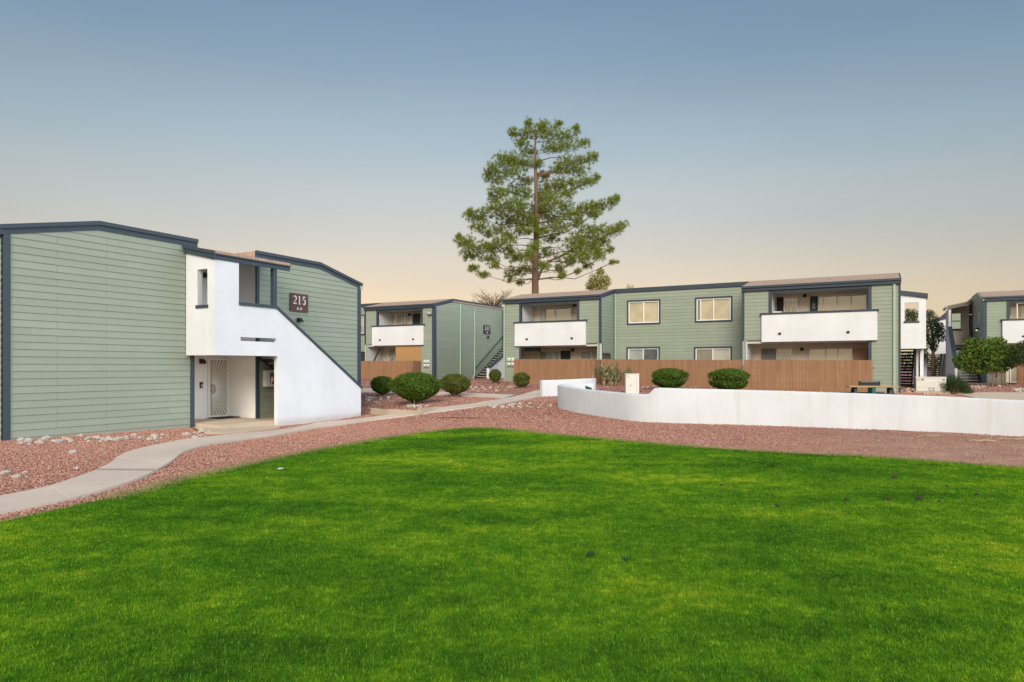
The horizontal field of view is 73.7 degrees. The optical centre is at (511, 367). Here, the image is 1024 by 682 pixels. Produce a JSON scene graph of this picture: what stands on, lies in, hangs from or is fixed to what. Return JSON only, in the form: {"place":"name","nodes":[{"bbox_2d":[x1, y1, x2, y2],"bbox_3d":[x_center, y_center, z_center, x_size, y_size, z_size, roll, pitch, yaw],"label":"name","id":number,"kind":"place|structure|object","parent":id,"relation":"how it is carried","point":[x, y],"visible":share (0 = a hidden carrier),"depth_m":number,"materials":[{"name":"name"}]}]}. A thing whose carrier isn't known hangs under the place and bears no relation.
{"place":"outdoors","nodes":[
{"label":"outdoors","id":0,"kind":"place"},
{"bbox_2d":[0,390,540,515],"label":"path","id":1,"kind":"structure","parent":0,"point":[156,457],"depth_m":11.77,"materials":[{"name":"concrete"}]},
{"bbox_2d":[96,468,153,470],"bbox_3d":[-6.261,1.669,11.037,1.042,0.040,0.209,0,0,0],"label":"path seam","id":2,"kind":"object","parent":1,"relation":"on","point":[112,469],"visible":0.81,"depth_m":11.03,"materials":[{"name":"grey concrete"}]},
{"bbox_2d":[361,388,514,398],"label":"side path","id":3,"kind":"structure","parent":0,"point":[370,390],"depth_m":31.59,"materials":[{"name":"concrete"}]},
{"bbox_2d":[0,428,1023,681],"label":"lawn","id":4,"kind":"structure","parent":0,"point":[638,554],"depth_m":5.51,"materials":[{"name":"plant"}]},
{"bbox_2d":[586,548,596,557],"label":"weed","id":5,"kind":"object","parent":4,"relation":"on","point":[590,553],"visible":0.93,"depth_m":6.10,"materials":[{"name":"green plant"}]},
{"bbox_2d":[621,553,630,561],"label":"weed","id":6,"kind":"object","parent":4,"relation":"on","point":[624,559],"visible":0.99,"depth_m":5.97,"materials":[{"name":"green plant"}]},
{"bbox_2d":[0,369,1023,521],"bbox_3d":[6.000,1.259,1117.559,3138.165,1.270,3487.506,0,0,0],"label":"ground","id":7,"kind":"structure","parent":0,"point":[937,447],"depth_m":16.35,"materials":[{"name":"brown gravel"}]},
{"bbox_2d":[0,470,10,475],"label":"rock","id":8,"kind":"object","parent":7,"relation":"on","point":[7,472],"visible":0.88,"depth_m":10.74,"materials":[{"name":"white stone"}]},
{"bbox_2d":[11,474,21,478],"bbox_3d":[-7.588,1.667,10.452,0.131,0.071,0.130,0,-2,-2],"label":"rock","id":9,"kind":"object","parent":7,"relation":"on","point":[16,476],"visible":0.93,"depth_m":10.41,"materials":[{"name":"white stone"}]},
{"bbox_2d":[0,221,362,440],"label":"apartment building","id":10,"kind":"structure","parent":7,"relation":"on","point":[106,327],"depth_m":19.59,"materials":[{"name":"green"}]},
{"bbox_2d":[199,359,205,363],"bbox_3d":[-10.136,-0.194,22.367,0.176,0.172,0.160,0,0,28],"label":"wall lamp","id":11,"kind":"object","parent":10,"relation":"attached to","point":[202,361],"visible":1,"depth_m":22.32,"materials":[{"name":"black metal"}]},
{"bbox_2d":[207,357,228,417],"bbox_3d":[-9.865,0.685,22.960,0.090,2.030,0.820,0,0,28],"label":"security door","id":12,"kind":"structure","parent":10,"relation":"in","point":[217,368],"depth_m":22.95,"materials":[{"name":"white paint"}]},
{"bbox_2d":[263,370,273,386],"bbox_3d":[-8.162,0.370,22.970,0.225,0.540,0.380,0,0,28],"label":"extinguisher cabinet","id":13,"kind":"object","parent":10,"relation":"attached to","point":[268,378],"visible":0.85,"depth_m":22.88,"materials":[{"name":"white metal"}]},
{"bbox_2d":[290,293,307,312],"bbox_3d":[-7.564,-2.300,24.261,0.042,0.640,0.840,0,0,28],"label":"building sign","id":14,"kind":"object","parent":10,"relation":"attached to","point":[298,302],"visible":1,"depth_m":24.22,"materials":[{"name":"brown metal"}]},
{"bbox_2d":[195,417,273,428],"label":"porch slab","id":15,"kind":"structure","parent":7,"relation":"on","point":[237,422],"depth_m":21.32,"materials":[{"name":"beige concrete"}]},
{"bbox_2d":[209,416,238,418],"bbox_3d":[-9.601,1.665,22.806,0.560,0.020,0.800,0,0,28],"label":"doormat","id":16,"kind":"object","parent":15,"relation":"on","point":[224,417],"visible":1,"depth_m":22.59,"materials":[{"name":"black rubber"}]},
{"bbox_2d":[193,425,279,433],"bbox_3d":[-8.148,1.862,20.184,2.440,0.191,3.417,0,0,-21],"label":"porch apron","id":17,"kind":"object","parent":7,"relation":"on","point":[237,430],"visible":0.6,"depth_m":19.88,"materials":[{"name":"beige concrete"}]},
{"bbox_2d":[370,376,392,395],"bbox_3d":[-6.174,0.916,32.508,1.288,1.068,1.207,0,0,28],"label":"shrub","id":18,"kind":"object","parent":7,"relation":"on","point":[379,384],"visible":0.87,"depth_m":32.12,"materials":[{"name":"green plant"}]},
{"bbox_2d":[361,361,420,378],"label":"wood fence","id":19,"kind":"object","parent":7,"relation":"on","point":[373,369],"visible":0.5,"depth_m":46.22,"materials":[{"name":"brown wood"}]},
{"bbox_2d":[370,407,438,414],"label":"planter curb","id":20,"kind":"structure","parent":7,"relation":"on","point":[378,411],"depth_m":24.24,"materials":[{"name":"beige concrete"}]},
{"bbox_2d":[386,372,441,404],"bbox_3d":[-3.794,0.862,27.443,2.137,1.455,2.107,0,0,24],"label":"shrub","id":21,"kind":"object","parent":7,"relation":"on","point":[414,387],"visible":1,"depth_m":26.89,"materials":[{"name":"green plant"}]},
{"bbox_2d":[361,299,502,378],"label":"apartment building","id":22,"kind":"structure","parent":7,"relation":"on","point":[447,337],"depth_m":48.14,"materials":[{"name":"green"}]},
{"bbox_2d":[361,315,364,334],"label":"window","id":23,"kind":"structure","parent":22,"relation":"in","point":[362,316],"depth_m":51.31,"materials":[{"name":"white glass"}]},
{"bbox_2d":[389,349,394,360],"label":"window","id":24,"kind":"structure","parent":22,"relation":"in","point":[393,356],"depth_m":49.38,"materials":[{"name":"white plastic"}]},
{"bbox_2d":[396,314,407,324],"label":"window","id":25,"kind":"structure","parent":22,"relation":"in","point":[399,314],"depth_m":48.90,"materials":[{"name":"white plastic"}]},
{"bbox_2d":[412,314,419,323],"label":"balcony door","id":26,"kind":"structure","parent":22,"relation":"in","point":[415,317],"depth_m":48.26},
{"bbox_2d":[483,325,489,333],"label":"building sign","id":27,"kind":"object","parent":22,"relation":"attached to","point":[486,329],"visible":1,"depth_m":51.51,"materials":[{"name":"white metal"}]},
{"bbox_2d":[440,373,470,396],"bbox_3d":[-2.589,0.834,30.945,1.531,1.183,1.486,0,0,0],"label":"shrub","id":28,"kind":"object","parent":7,"relation":"on","point":[454,384],"visible":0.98,"depth_m":30.54,"materials":[{"name":"green plant"}]},
{"bbox_2d":[443,417,486,418],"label":"fallen twig","id":29,"kind":"object","parent":7,"relation":"on","point":[461,417],"visible":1,"depth_m":21.36,"materials":[{"name":"brown wood"}]},
{"bbox_2d":[472,288,511,305],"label":"bare tree","id":30,"kind":"object","parent":7,"relation":"on","point":[491,302],"visible":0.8,"depth_m":65.40,"materials":[{"name":"brown plant"}]},
{"bbox_2d":[488,369,501,383],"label":"shrub","id":31,"kind":"object","parent":7,"relation":"on","point":[495,375],"visible":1,"depth_m":38.39,"materials":[{"name":"green plant"}]},
{"bbox_2d":[513,372,530,387],"bbox_3d":[0.507,0.705,35.620,0.961,0.943,0.928,0,0,0],"label":"shrub","id":32,"kind":"object","parent":7,"relation":"on","point":[521,380],"visible":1,"depth_m":35.37,"materials":[{"name":"green plant"}]},
{"bbox_2d":[453,116,630,293],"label":"pine tree","id":33,"kind":"object","parent":7,"relation":"on","point":[533,256],"visible":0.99,"depth_m":53.75,"materials":[{"name":"green plant"}]},
{"bbox_2d":[79,425,1023,501],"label":"dry grass fringe","id":34,"kind":"object","parent":7,"relation":"on","point":[179,478],"visible":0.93,"depth_m":12.90,"materials":[{"name":"green plant"}]},
{"bbox_2d":[514,359,600,384],"bbox_3d":[2.470,0.513,37.731,4.870,1.954,1.012,0,0,28],"label":"wood fence","id":35,"kind":"object","parent":7,"relation":"on","point":[556,369],"visible":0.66,"depth_m":37.13,"materials":[{"name":"brown wood"}]},
{"bbox_2d":[540,378,595,396],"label":"garden wall","id":36,"kind":"structure","parent":7,"relation":"on","point":[548,387],"depth_m":30.74,"materials":[{"name":"paint"}]},
{"bbox_2d":[585,267,611,289],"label":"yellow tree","id":37,"kind":"object","parent":7,"relation":"on","point":[598,285],"visible":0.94,"depth_m":57.91,"materials":[{"name":"green plant"}]},
{"bbox_2d":[595,361,631,385],"bbox_3d":[5.298,0.335,35.624,1.952,1.344,0.534,0,0,9],"label":"prickly pear cactus","id":38,"kind":"object","parent":7,"relation":"on","point":[607,373],"visible":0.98,"depth_m":35.50,"materials":[{"name":"green plant"}]},
{"bbox_2d":[625,374,638,393],"bbox_3d":[5.419,0.776,30.854,0.630,1.000,0.480,0,0,3],"label":"utility pedestal","id":39,"kind":"object","parent":7,"relation":"on","point":[631,383],"visible":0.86,"depth_m":30.64,"materials":[{"name":"white metal"}]},
{"bbox_2d":[651,368,689,387],"bbox_3d":[7.392,0.591,32.255,1.748,1.182,1.746,0,0,33],"label":"shrub","id":40,"kind":"object","parent":7,"relation":"on","point":[669,377],"visible":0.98,"depth_m":31.75,"materials":[{"name":"green plant"}]},
{"bbox_2d":[601,359,743,386],"bbox_3d":[8.104,0.520,35.147,7.400,1.940,0.131,0,0,28],"label":"wood fence","id":41,"kind":"object","parent":7,"relation":"on","point":[696,370],"visible":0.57,"depth_m":34.94,"materials":[{"name":"brown wood"}]},
{"bbox_2d":[502,273,927,392],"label":"apartment building","id":42,"kind":"structure","parent":7,"relation":"on","point":[854,317],"depth_m":36.14,"materials":[{"name":"green"}]},
{"bbox_2d":[538,351,559,358],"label":"window","id":43,"kind":"structure","parent":42,"relation":"in","point":[538,351],"depth_m":40.50,"materials":[{"name":"white plastic"}]},
{"bbox_2d":[539,306,571,320],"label":"window","id":44,"kind":"structure","parent":42,"relation":"in","point":[566,306],"depth_m":40.31,"materials":[{"name":"white plastic"}]},
{"bbox_2d":[561,351,569,358],"bbox_3d":[3.134,0.055,40.021,0.580,2.070,0.060,0,0,28],"label":"patio door","id":45,"kind":"structure","parent":42,"relation":"in","point":[564,354],"depth_m":39.99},
{"bbox_2d":[580,350,603,358],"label":"window","id":46,"kind":"structure","parent":42,"relation":"in","point":[583,350],"depth_m":39.23,"materials":[{"name":"white plastic"}]},
{"bbox_2d":[626,347,659,359],"bbox_3d":[7.387,-0.440,38.404,1.936,1.436,0.165,0,0,28],"label":"window","id":47,"kind":"structure","parent":42,"relation":"in","point":[633,353],"depth_m":38.44,"materials":[{"name":"white glass"}]},
{"bbox_2d":[627,299,660,324],"bbox_3d":[7.414,-3.110,38.390,1.936,1.396,0.165,0,0,28],"label":"window","id":48,"kind":"structure","parent":42,"relation":"in","point":[648,311],"depth_m":38.41,"materials":[{"name":"beige glass"}]},
{"bbox_2d":[694,346,731,372],"bbox_3d":[10.769,-0.420,36.574,2.006,1.396,0.165,0,0,28],"label":"window","id":49,"kind":"structure","parent":42,"relation":"in","point":[718,352],"depth_m":36.57,"materials":[{"name":"beige glass"}]},
{"bbox_2d":[695,296,732,322],"bbox_3d":[10.800,-3.110,36.557,1.976,1.356,0.165,0,0,28],"label":"window","id":50,"kind":"structure","parent":42,"relation":"in","point":[723,305],"depth_m":36.57,"materials":[{"name":"beige glass"}]},
{"bbox_2d":[761,348,774,386],"bbox_3d":[13.019,0.065,34.671,0.660,2.050,0.060,0,0,28],"label":"patio door","id":51,"kind":"structure","parent":42,"relation":"in","point":[766,354],"depth_m":34.64,"materials":[{"name":"grey glass"}]},
{"bbox_2d":[777,297,783,311],"bbox_3d":[13.520,-2.435,34.399,0.320,2.210,0.060,0,0,28],"label":"balcony door","id":52,"kind":"structure","parent":42,"relation":"in","point":[780,300],"depth_m":34.37,"materials":[{"name":"black glass"}]},
{"bbox_2d":[776,348,792,372],"bbox_3d":[13.707,-0.330,34.323,0.760,1.240,0.127,0,0,28],"label":"window","id":53,"kind":"structure","parent":42,"relation":"in","point":[788,357],"depth_m":34.31,"materials":[{"name":"white plastic"}]},
{"bbox_2d":[784,296,797,311],"bbox_3d":[13.966,-2.825,34.183,0.670,1.430,0.127,0,0,28],"label":"window","id":54,"kind":"structure","parent":42,"relation":"in","point":[786,303],"depth_m":34.19,"materials":[{"name":"beige glass"}]},
{"bbox_2d":[810,296,817,310],"bbox_3d":[14.878,-2.420,33.650,0.340,2.180,0.085,0,0,28],"label":"balcony door","id":55,"kind":"structure","parent":42,"relation":"in","point":[813,299],"depth_m":33.63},
{"bbox_2d":[809,348,852,389],"bbox_3d":[15.550,0.075,33.317,1.960,2.030,0.082,0,0,28],"label":"window","id":56,"kind":"structure","parent":42,"relation":"in","point":[809,348],"depth_m":33.14,"materials":[{"name":"beige glass"}]},
{"bbox_2d":[818,293,866,310],"bbox_3d":[15.998,-2.430,33.074,2.140,2.200,0.082,0,0,28],"label":"window","id":57,"kind":"structure","parent":42,"relation":"in","point":[823,296],"depth_m":33.15,"materials":[{"name":"white plastic"}]},
{"bbox_2d":[706,368,749,389],"bbox_3d":[9.603,0.613,30.384,1.876,1.238,1.830,0,0,27],"label":"shrub","id":58,"kind":"object","parent":7,"relation":"on","point":[729,378],"visible":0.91,"depth_m":29.82,"materials":[{"name":"green plant"}]},
{"bbox_2d":[558,383,1023,436],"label":"garden wall","id":59,"kind":"structure","parent":7,"relation":"on","point":[922,413],"depth_m":18.86,"materials":[{"name":"paint"}]},
{"bbox_2d":[744,360,873,391],"bbox_3d":[13.568,0.557,31.451,5.530,1.867,0.130,0,0,28],"label":"wood fence","id":60,"kind":"object","parent":7,"relation":"on","point":[797,374],"visible":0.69,"depth_m":31.37,"materials":[{"name":"brown wood"}]},
{"bbox_2d":[858,381,879,391],"bbox_3d":[13.600,0.948,26.000,0.680,0.850,0.480,0,0,20],"label":"barbecue grill","id":61,"kind":"object","parent":7,"relation":"on","point":[868,383],"visible":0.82,"depth_m":25.87,"materials":[{"name":"black metal"}]},
{"bbox_2d":[840,386,899,393],"bbox_3d":[12.438,1.048,23.718,1.670,0.812,1.500,0,0,16],"label":"picnic table","id":62,"kind":"object","parent":7,"relation":"on","point":[872,389],"visible":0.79,"depth_m":23.50,"materials":[{"name":"brown wood"}]},
{"bbox_2d":[901,353,913,377],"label":"background tree","id":63,"kind":"object","parent":7,"relation":"on","point":[906,363],"visible":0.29,"depth_m":73.98,"materials":[{"name":"green plant"}]},
{"bbox_2d":[905,308,945,376],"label":"olive tree","id":64,"kind":"object","parent":7,"relation":"on","point":[935,329],"visible":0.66,"depth_m":48.82,"materials":[{"name":"green plant"}]},
{"bbox_2d":[916,434,939,437],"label":"fallen twigs","id":65,"kind":"object","parent":7,"relation":"on","point":[930,436],"visible":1,"depth_m":16.43,"materials":[{"name":"beige wood"}]},
{"bbox_2d":[914,377,949,394],"bbox_3d":[19.844,0.902,32.289,1.440,0.920,1.000,0,0,29],"label":"transformer box","id":66,"kind":"object","parent":7,"relation":"on","point":[931,385],"visible":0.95,"depth_m":31.93,"materials":[{"name":"beige metal"}]},
{"bbox_2d":[927,356,939,373],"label":"background tree","id":67,"kind":"object","parent":7,"relation":"on","point":[935,362],"visible":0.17,"depth_m":77.93,"materials":[{"name":"green plant"}]},
{"bbox_2d":[924,312,971,378],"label":"apartment building","id":68,"kind":"structure","parent":7,"relation":"on","point":[941,351],"depth_m":57.82,"materials":[{"name":"white paint"}]},
{"bbox_2d":[937,371,974,393],"bbox_3d":[20.637,0.753,31.915,1.831,1.192,1.446,0,0,0],"label":"shrub","id":69,"kind":"object","parent":7,"relation":"on","point":[957,385],"visible":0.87,"depth_m":31.59,"materials":[{"name":"green plant"}]},
{"bbox_2d":[968,438,995,441],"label":"fallen twigs","id":70,"kind":"object","parent":7,"relation":"on","point":[981,440],"visible":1,"depth_m":15.63,"materials":[{"name":"beige wood"}]},
{"bbox_2d":[943,290,1023,383],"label":"apartment building","id":71,"kind":"structure","parent":7,"relation":"on","point":[998,313],"depth_m":41.07,"materials":[{"name":"green"}]},
{"bbox_2d":[952,336,1021,386],"bbox_3d":[25.980,-0.246,37.603,3.770,2.974,1.896,0,0,-14],"label":"broadleaf tree","id":72,"kind":"object","parent":7,"relation":"on","point":[990,355],"visible":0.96,"depth_m":37.27,"materials":[{"name":"green plant"}]},
{"bbox_2d":[995,437,1023,439],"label":"fallen twigs","id":73,"kind":"object","parent":7,"relation":"on","point":[1005,438],"visible":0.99,"depth_m":16.02,"materials":[{"name":"beige wood"}]},
{"bbox_2d":[1007,340,1023,367],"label":"broadleaf tree","id":74,"kind":"object","parent":7,"relation":"on","point":[1019,359],"visible":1,"depth_m":36.45,"materials":[{"name":"green plant"}]},
{"bbox_2d":[1017,364,1023,384],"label":"wood fence","id":75,"kind":"object","parent":7,"relation":"on","point":[1020,375],"visible":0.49,"depth_m":38.91,"materials":[{"name":"brown wood"}]},
{"bbox_2d":[0,0,1023,366],"label":"sky","id":76,"kind":"structure","parent":0,"point":[738,140],"materials":[{"name":"blue"}]},
{"bbox_2d":[954,392,1023,399],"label":"path","id":77,"kind":"structure","parent":0,"point":[1007,395],"depth_m":30.67,"materials":[{"name":"beige concrete"}]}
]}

